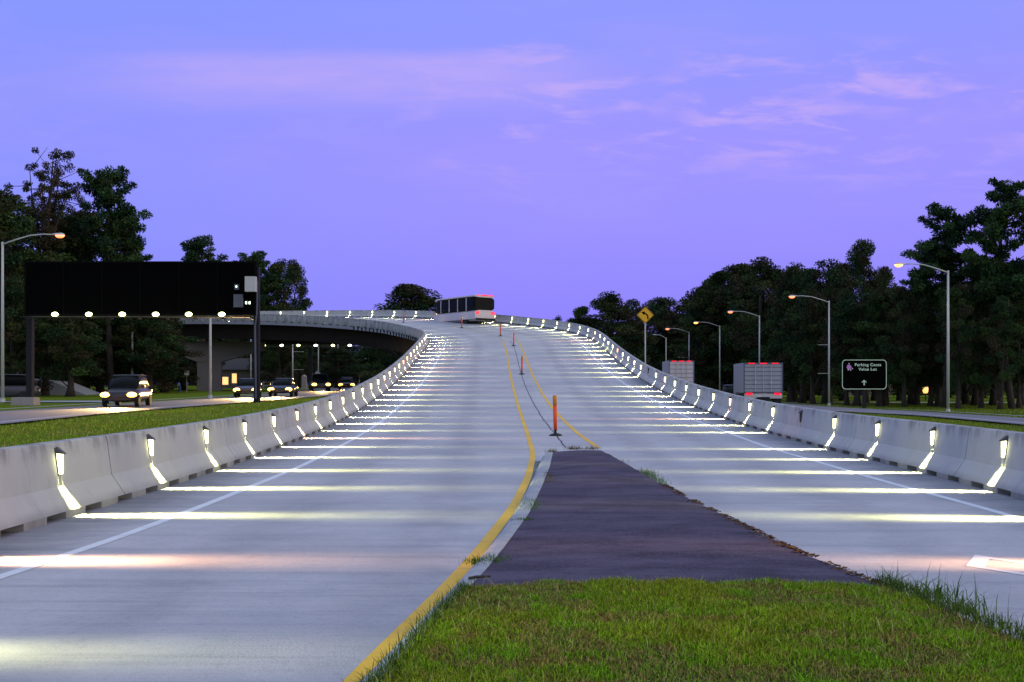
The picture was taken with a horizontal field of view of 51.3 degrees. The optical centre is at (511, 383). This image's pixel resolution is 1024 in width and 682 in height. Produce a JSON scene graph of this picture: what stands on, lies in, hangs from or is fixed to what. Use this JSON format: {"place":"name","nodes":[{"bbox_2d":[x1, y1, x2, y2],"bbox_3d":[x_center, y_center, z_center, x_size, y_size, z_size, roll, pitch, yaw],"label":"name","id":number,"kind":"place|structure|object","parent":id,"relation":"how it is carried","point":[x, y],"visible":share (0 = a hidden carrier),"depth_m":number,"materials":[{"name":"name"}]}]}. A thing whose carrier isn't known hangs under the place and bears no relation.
{"place":"outdoors","nodes":[
{"label":"outdoors","id":0,"kind":"place"},
{"bbox_2d":[5,401,101,401],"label":"driveway","id":1,"kind":"structure","parent":0,"point":[65,401],"depth_m":69.82,"materials":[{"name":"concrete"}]},
{"bbox_2d":[0,374,40,396],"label":"car","id":2,"kind":"object","parent":1,"relation":"on","point":[14,385],"visible":0.48,"depth_m":71.08,"materials":[{"name":"silver metal"}]},
{"bbox_2d":[0,388,349,423],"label":"street","id":3,"kind":"structure","parent":0,"point":[20,415],"depth_m":59.94,"materials":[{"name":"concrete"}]},
{"bbox_2d":[100,374,151,406],"bbox_3d":[-21.800,0.375,60.500,2.200,1.805,4.920,0,0,-8],"label":"car","id":4,"kind":"object","parent":3,"relation":"on","point":[129,388],"visible":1,"depth_m":59.34,"materials":[{"name":"paint"}]},
{"bbox_2d":[233,378,261,396],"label":"car","id":5,"kind":"object","parent":3,"relation":"on","point":[244,386],"visible":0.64,"depth_m":80.45,"materials":[{"name":"silver metal"}]},
{"bbox_2d":[268,378,297,396],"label":"car","id":6,"kind":"object","parent":3,"relation":"on","point":[283,385],"visible":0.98,"depth_m":83.28,"materials":[{"name":"paint"}]},
{"bbox_2d":[309,374,330,390],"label":"car","id":7,"kind":"object","parent":3,"relation":"on","point":[319,380],"visible":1,"depth_m":110.15,"materials":[{"name":"paint"}]},
{"bbox_2d":[222,358,266,387],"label":"house","id":8,"kind":"structure","parent":0,"point":[234,371],"depth_m":172.00,"materials":[{"name":"white"}]},
{"bbox_2d":[0,317,1023,681],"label":"road","id":9,"kind":"structure","parent":0,"point":[340,563],"depth_m":11.29,"materials":[{"name":"concrete"}]},
{"bbox_2d":[0,436,124,530],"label":"concrete barrier","id":10,"kind":"object","parent":9,"relation":"on","point":[34,494],"visible":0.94,"depth_m":11.62,"materials":[{"name":"concrete"}]},
{"bbox_2d":[97,419,236,497],"bbox_3d":[-5.244,1.071,16.455,0.649,0.839,6.076,0,0,-2],"label":"concrete barrier","id":11,"kind":"object","parent":9,"relation":"on","point":[181,454],"visible":0.88,"depth_m":15.57,"materials":[{"name":"concrete"}]},
{"bbox_2d":[0,341,446,578],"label":"white edge line","id":12,"kind":"object","parent":9,"relation":"on","point":[51,559],"visible":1,"depth_m":12.04,"materials":[{"name":"paint"}]},
{"bbox_2d":[221,409,292,462],"bbox_3d":[-5.453,1.042,22.551,0.627,0.889,6.080,0,0,-2],"label":"concrete barrier","id":13,"kind":"object","parent":9,"relation":"on","point":[262,436],"visible":0.88,"depth_m":21.97,"materials":[{"name":"concrete"}]},
{"bbox_2d":[278,400,328,441],"bbox_3d":[-5.646,0.953,28.647,0.624,0.951,6.075,0,0,-2],"label":"concrete barrier","id":14,"kind":"object","parent":9,"relation":"on","point":[309,423],"visible":0.78,"depth_m":28.16,"materials":[{"name":"concrete"}]},
{"bbox_2d":[284,315,331,324],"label":"concrete barrier","id":15,"kind":"object","parent":9,"relation":"on","point":[306,319],"visible":1,"depth_m":108.03,"materials":[{"name":"concrete"}]},
{"bbox_2d":[317,391,352,426],"bbox_3d":[-5.835,0.789,34.741,0.624,1.033,6.075,0,0,-2],"label":"concrete barrier","id":16,"kind":"object","parent":9,"relation":"on","point":[339,413],"visible":0.81,"depth_m":34.37,"materials":[{"name":"concrete"}]},
{"bbox_2d":[315,310,361,316],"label":"concrete barrier","id":17,"kind":"object","parent":9,"relation":"on","point":[342,313],"visible":0.84,"depth_m":123.23,"materials":[{"name":"concrete"}]},
{"bbox_2d":[330,317,371,327],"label":"concrete barrier","id":18,"kind":"object","parent":9,"relation":"on","point":[353,322],"visible":1,"depth_m":104.72,"materials":[{"name":"concrete"}]},
{"bbox_2d":[345,383,370,413],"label":"concrete barrier","id":19,"kind":"object","parent":9,"relation":"on","point":[360,401],"visible":0.77,"depth_m":40.55,"materials":[{"name":"concrete"}]},
{"bbox_2d":[363,375,384,401],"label":"concrete barrier","id":20,"kind":"object","parent":9,"relation":"on","point":[376,392],"visible":0.74,"depth_m":46.60,"materials":[{"name":"concrete"}]},
{"bbox_2d":[361,310,405,317],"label":"concrete barrier","id":21,"kind":"object","parent":9,"relation":"on","point":[381,313],"visible":0.95,"depth_m":120.62,"materials":[{"name":"concrete"}]},
{"bbox_2d":[371,320,402,333],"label":"concrete barrier","id":22,"kind":"object","parent":9,"relation":"on","point":[388,326],"visible":0.97,"depth_m":100.56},
{"bbox_2d":[342,340,535,681],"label":"yellow line","id":23,"kind":"object","parent":9,"relation":"on","point":[463,568],"visible":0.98,"depth_m":8.15,"materials":[{"name":"paint"}]},
{"bbox_2d":[360,452,552,681],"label":"island kerb","id":24,"kind":"structure","parent":9,"relation":"on","point":[501,540],"depth_m":9.99,"materials":[{"name":"concrete"}]},
{"bbox_2d":[434,295,494,323],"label":"shuttle bus","id":25,"kind":"object","parent":9,"relation":"on","point":[473,308],"visible":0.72,"depth_m":108.22,"materials":[{"name":"white metal"}]},
{"bbox_2d":[517,340,598,446],"bbox_3d":[1.265,-1.100,56.601,0.284,5.083,65.048,0,0,-1],"label":"yellow line","id":26,"kind":"object","parent":9,"relation":"on","point":[568,424],"visible":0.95,"depth_m":40.94,"materials":[{"name":"paint"}]},
{"bbox_2d":[642,365,663,388],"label":"concrete barrier","id":27,"kind":"object","parent":9,"relation":"on","point":[649,378],"visible":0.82,"depth_m":55.46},
{"bbox_2d":[657,373,682,398],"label":"concrete barrier","id":28,"kind":"object","parent":9,"relation":"on","point":[667,386],"visible":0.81,"depth_m":49.33,"materials":[{"name":"concrete"}]},
{"bbox_2d":[472,450,880,586],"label":"traffic island","id":29,"kind":"structure","parent":9,"relation":"on","point":[598,514],"depth_m":9.27,"materials":[{"name":"asphalt"}]},
{"bbox_2d":[342,568,1023,681],"bbox_3d":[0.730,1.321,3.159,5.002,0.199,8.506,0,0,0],"label":"grass","id":30,"kind":"structure","parent":9,"relation":"on","point":[771,617],"depth_m":5.64,"materials":[{"name":"plant"}]},
{"bbox_2d":[880,562,975,599],"bbox_3d":[2.728,1.312,7.065,0.656,0.196,0.622,0,0,-40],"label":"weed tuft","id":31,"kind":"object","parent":30,"relation":"on","point":[940,590],"visible":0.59,"depth_m":7.04,"materials":[{"name":"green plant"}]},
{"bbox_2d":[677,380,707,408],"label":"concrete barrier","id":32,"kind":"object","parent":9,"relation":"on","point":[689,396],"visible":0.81,"depth_m":43.23,"materials":[{"name":"concrete"}]},
{"bbox_2d":[701,388,743,421],"bbox_3d":[7.471,0.717,37.393,0.639,1.077,6.075,0,0,0],"label":"concrete barrier","id":33,"kind":"object","parent":9,"relation":"on","point":[719,406],"visible":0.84,"depth_m":37.05,"materials":[{"name":"concrete"}]},
{"bbox_2d":[734,397,792,435],"bbox_3d":[7.433,0.921,31.294,0.631,0.985,6.082,0,0,1],"label":"concrete barrier","id":34,"kind":"object","parent":9,"relation":"on","point":[760,417],"visible":0.83,"depth_m":30.90,"materials":[{"name":"concrete"}]},
{"bbox_2d":[652,478,904,591],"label":"leaf litter","id":35,"kind":"object","parent":9,"relation":"on","point":[777,543],"visible":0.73,"depth_m":9.32,"materials":[{"name":"plant"}]},
{"bbox_2d":[565,335,1023,520],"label":"white edge line","id":36,"kind":"object","parent":9,"relation":"on","point":[971,504],"visible":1,"depth_m":18.22,"materials":[{"name":"paint"}]},
{"bbox_2d":[780,406,858,453],"bbox_3d":[7.324,1.035,25.193,0.626,0.904,6.080,0,0,1],"label":"concrete barrier","id":37,"kind":"object","parent":9,"relation":"on","point":[815,428],"visible":0.88,"depth_m":24.67,"materials":[{"name":"concrete"}]},
{"bbox_2d":[846,415,972,479],"bbox_3d":[7.121,1.072,19.088,0.657,0.838,6.105,0,0,3],"label":"concrete barrier","id":38,"kind":"object","parent":9,"relation":"on","point":[904,443],"visible":0.88,"depth_m":18.48,"materials":[{"name":"concrete"}]},
{"bbox_2d":[954,427,1023,500],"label":"concrete barrier","id":39,"kind":"object","parent":9,"relation":"on","point":[981,465],"visible":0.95,"depth_m":14.80,"materials":[{"name":"concrete"}]},
{"bbox_2d":[966,555,1023,574],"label":"white stencil","id":40,"kind":"object","parent":9,"relation":"on","point":[978,561],"visible":1,"depth_m":8.74,"materials":[{"name":"paint"}]},
{"bbox_2d":[0,385,1023,447],"bbox_3d":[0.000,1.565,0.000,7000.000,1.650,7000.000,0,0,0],"label":"ground","id":41,"kind":"structure","parent":0,"point":[192,392],"depth_m":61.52,"materials":[{"name":"green plant"}]},
{"bbox_2d":[0,273,54,391],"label":"leafy tree","id":42,"kind":"object","parent":41,"relation":"on","point":[14,341],"visible":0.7,"depth_m":85.42,"materials":[{"name":"green plant"}]},
{"bbox_2d":[0,188,61,373],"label":"oak tree","id":43,"kind":"object","parent":41,"relation":"on","point":[15,259],"visible":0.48,"depth_m":90.86,"materials":[{"name":"green plant"}]},
{"bbox_2d":[0,233,64,402],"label":"street lamp","id":44,"kind":"object","parent":41,"relation":"on","point":[57,235],"visible":0.96,"depth_m":68.63,"materials":[{"name":"metal"}]},
{"bbox_2d":[9,300,82,395],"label":"oak tree","id":45,"kind":"object","parent":41,"relation":"on","point":[50,362],"visible":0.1,"depth_m":89.69,"materials":[{"name":"green plant"}]},
{"bbox_2d":[3,147,91,378],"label":"sparse tree","id":46,"kind":"object","parent":41,"relation":"on","point":[49,207],"visible":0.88,"depth_m":95.96,"materials":[{"name":"green plant"}]},
{"bbox_2d":[0,206,104,379],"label":"oak tree","id":47,"kind":"object","parent":41,"relation":"on","point":[72,225],"visible":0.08,"depth_m":99.66,"materials":[{"name":"green plant"}]},
{"bbox_2d":[35,379,100,394],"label":"embankment","id":48,"kind":"structure","parent":41,"relation":"on","point":[59,387],"depth_m":92.13,"materials":[{"name":"concrete"}]},
{"bbox_2d":[35,318,110,396],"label":"oak tree","id":49,"kind":"object","parent":41,"relation":"on","point":[58,332],"visible":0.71,"depth_m":85.30,"materials":[{"name":"green plant"}]},
{"bbox_2d":[50,209,114,389],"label":"leafy tree","id":50,"kind":"object","parent":41,"relation":"on","point":[92,233],"visible":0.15,"depth_m":103.89,"materials":[{"name":"green plant"}]},
{"bbox_2d":[62,318,137,392],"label":"leafy tree","id":51,"kind":"object","parent":41,"relation":"on","point":[98,358],"visible":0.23,"depth_m":100.96,"materials":[{"name":"green plant"}]},
{"bbox_2d":[78,165,153,388],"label":"pine tree","id":52,"kind":"object","parent":41,"relation":"on","point":[121,218],"visible":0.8,"depth_m":99.53,"materials":[{"name":"green plant"}]},
{"bbox_2d":[85,318,158,373],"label":"oak tree","id":53,"kind":"object","parent":41,"relation":"on","point":[140,331],"visible":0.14,"depth_m":102.37,"materials":[{"name":"green plant"}]},
{"bbox_2d":[19,261,259,402],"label":"billboard","id":54,"kind":"object","parent":41,"relation":"on","point":[140,290],"visible":1,"depth_m":67.83,"materials":[{"name":"metal"}]},
{"bbox_2d":[113,318,185,392],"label":"oak tree","id":55,"kind":"object","parent":41,"relation":"on","point":[162,356],"visible":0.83,"depth_m":99.16,"materials":[{"name":"green plant"}]},
{"bbox_2d":[136,318,204,391],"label":"leafy tree","id":56,"kind":"object","parent":41,"relation":"on","point":[162,384],"visible":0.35,"depth_m":105.59,"materials":[{"name":"green plant"}]},
{"bbox_2d":[180,234,228,340],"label":"pine tree","id":57,"kind":"object","parent":41,"relation":"on","point":[194,250],"visible":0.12,"depth_m":148.77,"materials":[{"name":"green plant"}]},
{"bbox_2d":[93,321,418,390],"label":"overpass bridge","id":58,"kind":"structure","parent":41,"relation":"on","point":[361,336],"depth_m":111.91,"materials":[{"name":"concrete"}]},
{"bbox_2d":[233,250,292,310],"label":"pine tree","id":59,"kind":"object","parent":41,"relation":"on","point":[267,283],"visible":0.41,"depth_m":151.72,"materials":[{"name":"green plant"}]},
{"bbox_2d":[247,258,307,384],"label":"leafy tree","id":60,"kind":"object","parent":41,"relation":"on","point":[278,270],"visible":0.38,"depth_m":155.56,"materials":[{"name":"green plant"}]},
{"bbox_2d":[280,259,312,385],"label":"oak tree","id":61,"kind":"object","parent":41,"relation":"on","point":[299,290],"visible":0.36,"depth_m":159.46,"materials":[{"name":"green plant"}]},
{"bbox_2d":[261,339,359,387],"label":"billboard","id":62,"kind":"object","parent":41,"relation":"on","point":[309,343],"visible":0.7,"depth_m":134.82,"materials":[{"name":"metal"}]},
{"bbox_2d":[314,348,364,387],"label":"oak tree","id":63,"kind":"object","parent":41,"relation":"on","point":[339,363],"visible":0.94,"depth_m":169.08,"materials":[{"name":"green plant"}]},
{"bbox_2d":[345,346,388,383],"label":"leafy tree","id":64,"kind":"object","parent":41,"relation":"on","point":[361,354],"visible":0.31,"depth_m":174.03,"materials":[{"name":"green plant"}]},
{"bbox_2d":[358,283,441,378],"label":"leafy tree","id":65,"kind":"object","parent":41,"relation":"on","point":[408,295],"visible":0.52,"depth_m":151.05,"materials":[{"name":"green plant"}]},
{"bbox_2d":[566,306,596,327],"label":"leafy tree","id":66,"kind":"object","parent":41,"relation":"on","point":[580,313],"visible":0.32,"depth_m":151.40,"materials":[{"name":"green plant"}]},
{"bbox_2d":[585,290,650,364],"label":"leafy tree","id":67,"kind":"object","parent":41,"relation":"on","point":[609,305],"visible":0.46,"depth_m":149.21,"materials":[{"name":"green plant"}]},
{"bbox_2d":[614,298,657,367],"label":"oak tree","id":68,"kind":"object","parent":41,"relation":"on","point":[633,349],"visible":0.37,"depth_m":158.94,"materials":[{"name":"green plant"}]},
{"bbox_2d":[636,296,676,362],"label":"oak tree","id":69,"kind":"object","parent":41,"relation":"on","point":[653,304],"visible":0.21,"depth_m":208.46,"materials":[{"name":"green plant"}]},
{"bbox_2d":[638,310,688,370],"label":"oak tree","id":70,"kind":"object","parent":41,"relation":"on","point":[662,341],"visible":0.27,"depth_m":202.86,"materials":[{"name":"green plant"}]},
{"bbox_2d":[642,307,692,370],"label":"leafy tree","id":71,"kind":"object","parent":41,"relation":"on","point":[663,325],"visible":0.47,"depth_m":201.70,"materials":[{"name":"green plant"}]},
{"bbox_2d":[665,314,697,376],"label":"oak tree","id":72,"kind":"object","parent":41,"relation":"on","point":[680,339],"visible":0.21,"depth_m":198.93,"materials":[{"name":"green plant"}]},
{"bbox_2d":[673,285,722,390],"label":"leafy tree","id":73,"kind":"object","parent":41,"relation":"on","point":[699,299],"visible":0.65,"depth_m":169.85,"materials":[{"name":"green plant"}]},
{"bbox_2d":[687,270,740,386],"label":"leafy tree","id":74,"kind":"object","parent":41,"relation":"on","point":[717,279],"visible":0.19,"depth_m":171.43,"materials":[{"name":"green plant"}]},
{"bbox_2d":[690,296,747,387],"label":"oak tree","id":75,"kind":"object","parent":41,"relation":"on","point":[702,362],"visible":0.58,"depth_m":167.91,"materials":[{"name":"green plant"}]},
{"bbox_2d":[699,263,765,384],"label":"oak tree","id":76,"kind":"object","parent":41,"relation":"on","point":[735,273],"visible":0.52,"depth_m":166.51,"materials":[{"name":"green plant"}]},
{"bbox_2d":[725,256,781,363],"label":"oak tree","id":77,"kind":"object","parent":41,"relation":"on","point":[761,267],"visible":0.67,"depth_m":149.02,"materials":[{"name":"green plant"}]},
{"bbox_2d":[746,265,807,400],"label":"leafy tree","id":78,"kind":"object","parent":41,"relation":"on","point":[763,342],"visible":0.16,"depth_m":148.94,"materials":[{"name":"green plant"}]},
{"bbox_2d":[765,291,799,401],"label":"slender tree","id":79,"kind":"object","parent":41,"relation":"on","point":[786,302],"visible":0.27,"depth_m":136.10,"materials":[{"name":"green plant"}]},
{"bbox_2d":[758,261,822,401],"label":"leafy tree","id":80,"kind":"object","parent":41,"relation":"on","point":[792,275],"visible":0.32,"depth_m":139.63,"materials":[{"name":"green plant"}]},
{"bbox_2d":[769,303,831,402],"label":"tree","id":81,"kind":"object","parent":41,"relation":"on","point":[786,322],"visible":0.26,"depth_m":130.46,"materials":[{"name":"green plant"}]},
{"bbox_2d":[783,282,833,403],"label":"slender tree","id":82,"kind":"object","parent":41,"relation":"on","point":[811,326],"visible":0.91,"depth_m":121.28,"materials":[{"name":"green plant"}]},
{"bbox_2d":[789,295,830,405],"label":"street lamp","id":83,"kind":"object","parent":41,"relation":"on","point":[828,373],"visible":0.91,"depth_m":106.43,"materials":[{"name":"metal"}]},
{"bbox_2d":[791,258,856,403],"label":"oak tree","id":84,"kind":"object","parent":41,"relation":"on","point":[836,275],"visible":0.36,"depth_m":125.18,"materials":[{"name":"green plant"}]},
{"bbox_2d":[817,262,858,400],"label":"leafy tree","id":85,"kind":"object","parent":41,"relation":"on","point":[840,391],"visible":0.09,"depth_m":148.65,"materials":[{"name":"green plant"}]},
{"bbox_2d":[822,288,856,405],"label":"slender tree","id":86,"kind":"object","parent":41,"relation":"on","point":[843,295],"visible":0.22,"depth_m":115.67,"materials":[{"name":"green plant"}]},
{"bbox_2d":[818,293,885,405],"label":"oak tree","id":87,"kind":"object","parent":41,"relation":"on","point":[853,336],"visible":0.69,"depth_m":112.50,"materials":[{"name":"green plant"}]},
{"bbox_2d":[842,360,886,408],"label":"parking sign","id":88,"kind":"object","parent":41,"relation":"on","point":[863,375],"visible":1,"depth_m":90.97,"materials":[{"name":"metal"}]},
{"bbox_2d":[845,238,888,402],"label":"oak tree","id":89,"kind":"object","parent":41,"relation":"on","point":[859,260],"visible":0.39,"depth_m":131.65,"materials":[{"name":"green plant"}]},
{"bbox_2d":[853,288,906,405],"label":"slender tree","id":90,"kind":"object","parent":41,"relation":"on","point":[877,326],"visible":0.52,"depth_m":111.51,"materials":[{"name":"green plant"}]},
{"bbox_2d":[850,288,914,405],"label":"oak tree","id":91,"kind":"object","parent":41,"relation":"on","point":[883,391],"visible":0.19,"depth_m":112.30,"materials":[{"name":"green plant"}]},
{"bbox_2d":[873,266,901,403],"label":"oak tree","id":92,"kind":"object","parent":41,"relation":"on","point":[884,279],"visible":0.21,"depth_m":127.53,"materials":[{"name":"green plant"}]},
{"bbox_2d":[875,287,928,406],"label":"slender tree","id":93,"kind":"object","parent":41,"relation":"on","point":[912,303],"visible":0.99,"depth_m":107.66,"materials":[{"name":"green plant"}]},
{"bbox_2d":[891,276,945,404],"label":"leafy tree","id":94,"kind":"object","parent":41,"relation":"on","point":[915,390],"visible":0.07,"depth_m":117.77,"materials":[{"name":"green plant"}]},
{"bbox_2d":[894,263,949,410],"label":"street lamp","id":95,"kind":"object","parent":41,"relation":"on","point":[948,366],"visible":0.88,"depth_m":77.93,"materials":[{"name":"metal"}]},
{"bbox_2d":[905,297,973,406],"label":"oak tree","id":96,"kind":"object","parent":41,"relation":"on","point":[938,398],"visible":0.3,"depth_m":110.77,"materials":[{"name":"green plant"}]},
{"bbox_2d":[899,201,990,407],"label":"pine tree","id":97,"kind":"object","parent":41,"relation":"on","point":[940,252],"visible":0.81,"depth_m":104.94,"materials":[{"name":"green plant"}]},
{"bbox_2d":[934,284,986,408],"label":"slender tree","id":98,"kind":"object","parent":41,"relation":"on","point":[958,362],"visible":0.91,"depth_m":100.60,"materials":[{"name":"green plant"}]},
{"bbox_2d":[943,266,1010,404],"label":"oak tree","id":99,"kind":"object","parent":41,"relation":"on","point":[975,398],"visible":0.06,"depth_m":117.67,"materials":[{"name":"green plant"}]},
{"bbox_2d":[961,305,999,407],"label":"slender tree","id":100,"kind":"object","parent":41,"relation":"on","point":[980,313],"visible":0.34,"depth_m":103.48,"materials":[{"name":"green plant"}]},
{"bbox_2d":[960,176,1023,408],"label":"pine tree","id":101,"kind":"object","parent":41,"relation":"on","point":[997,272],"visible":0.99,"depth_m":100.98,"materials":[{"name":"green plant"}]},
{"bbox_2d":[975,295,1023,408],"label":"slender tree","id":102,"kind":"object","parent":41,"relation":"on","point":[1002,337],"visible":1,"depth_m":98.61,"materials":[{"name":"green plant"}]},
{"bbox_2d":[996,299,1023,407],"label":"slender tree","id":103,"kind":"object","parent":41,"relation":"on","point":[1018,379],"visible":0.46,"depth_m":102.70,"materials":[{"name":"green plant"}]},
{"bbox_2d":[0,0,1023,383],"label":"sky","id":104,"kind":"structure","parent":0,"point":[543,158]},
{"bbox_2d":[781,403,1023,424],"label":"street","id":105,"kind":"structure","parent":0,"point":[1016,420],"depth_m":59.41,"materials":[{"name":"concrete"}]},
{"bbox_2d":[662,361,693,382],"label":"box truck","id":106,"kind":"object","parent":105,"relation":"on","point":[683,370],"visible":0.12,"depth_m":99.99,"materials":[{"name":"metal"}]},
{"bbox_2d":[734,363,782,403],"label":"box truck","id":107,"kind":"object","parent":105,"relation":"on","point":[759,381],"visible":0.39,"depth_m":76.01,"materials":[{"name":"metal"}]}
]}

